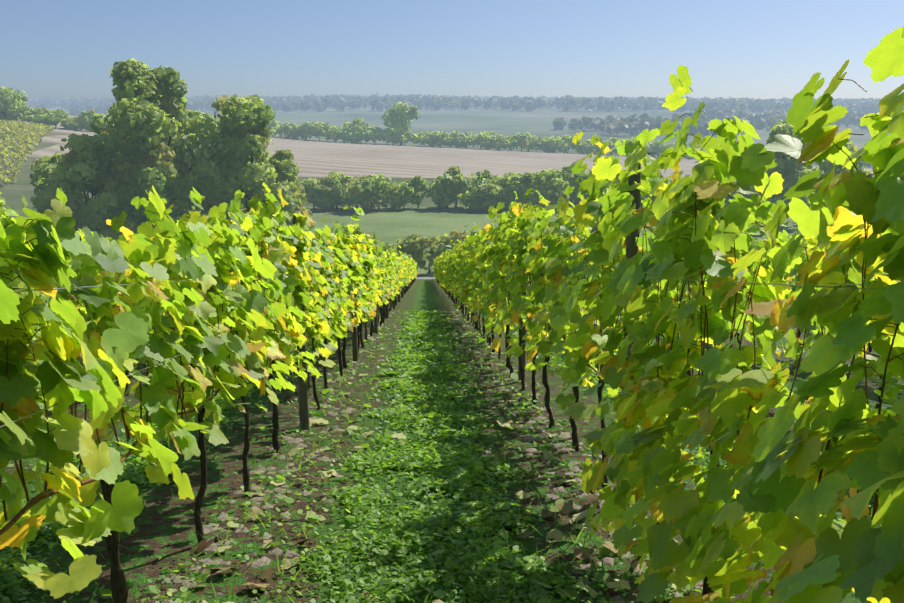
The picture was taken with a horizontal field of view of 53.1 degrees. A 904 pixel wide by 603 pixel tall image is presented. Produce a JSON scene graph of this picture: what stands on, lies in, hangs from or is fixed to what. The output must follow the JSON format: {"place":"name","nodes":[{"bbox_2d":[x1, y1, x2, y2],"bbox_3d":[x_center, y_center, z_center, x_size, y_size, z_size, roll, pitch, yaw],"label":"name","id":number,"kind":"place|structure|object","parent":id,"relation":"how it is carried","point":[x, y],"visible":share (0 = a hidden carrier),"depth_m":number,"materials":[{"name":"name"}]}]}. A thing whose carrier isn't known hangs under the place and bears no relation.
{"place":"outdoors","nodes":[
{"label":"outdoors","id":0,"kind":"place"},
{"bbox_2d":[0,26,903,602],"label":"vine","id":1,"kind":"object","parent":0,"point":[814,552],"depth_m":3.34,"materials":[{"name":"green plant"}]},
{"bbox_2d":[0,102,903,602],"bbox_3d":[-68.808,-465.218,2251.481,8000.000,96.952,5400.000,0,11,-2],"label":"ground","id":2,"kind":"structure","parent":0,"point":[150,540],"depth_m":8.83,"materials":[{"name":"green plant"}]},
{"bbox_2d":[0,118,54,184],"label":"vineyard","id":3,"kind":"object","parent":2,"relation":"on","point":[13,125],"visible":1,"depth_m":262.68,"materials":[{"name":"green plant"}]},
{"bbox_2d":[145,312,702,602],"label":"stones","id":4,"kind":"object","parent":2,"relation":"on","point":[223,516],"visible":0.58,"depth_m":5.83,"materials":[{"name":"grey stone"}]},
{"bbox_2d":[0,58,874,273],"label":"trees","id":5,"kind":"object","parent":2,"relation":"on","point":[150,103],"visible":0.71,"depth_m":119.60,"materials":[{"name":"green plant"}]},
{"bbox_2d":[194,304,685,602],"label":"leaf litter","id":6,"kind":"object","parent":2,"relation":"on","point":[565,507],"visible":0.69,"depth_m":5.29,"materials":[{"name":"brown plant"}]},
{"bbox_2d":[0,309,881,602],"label":"ground cover","id":7,"kind":"object","parent":2,"relation":"on","point":[464,555],"visible":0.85,"depth_m":5.46,"materials":[{"name":"green plant"}]},
{"bbox_2d":[0,176,890,527],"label":"trellis wires","id":8,"kind":"object","parent":2,"relation":"on","point":[506,296],"visible":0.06,"depth_m":2.92,"materials":[{"name":"grey metal"}]},
{"bbox_2d":[25,93,903,135],"bbox_3d":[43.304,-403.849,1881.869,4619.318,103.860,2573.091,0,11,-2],"label":"woods","id":9,"kind":"object","parent":2,"relation":"on","point":[857,109],"visible":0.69,"depth_m":1421.27,"materials":[{"name":"green plant"}]},
{"bbox_2d":[292,163,640,505],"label":"trellis posts","id":10,"kind":"object","parent":2,"relation":"on","point":[303,384],"visible":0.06,"depth_m":8.25,"materials":[{"name":"brown wood"}]},
{"bbox_2d":[0,0,903,99],"label":"sky","id":11,"kind":"structure","parent":0,"point":[756,49],"materials":[{"name":"blue"}]}
]}

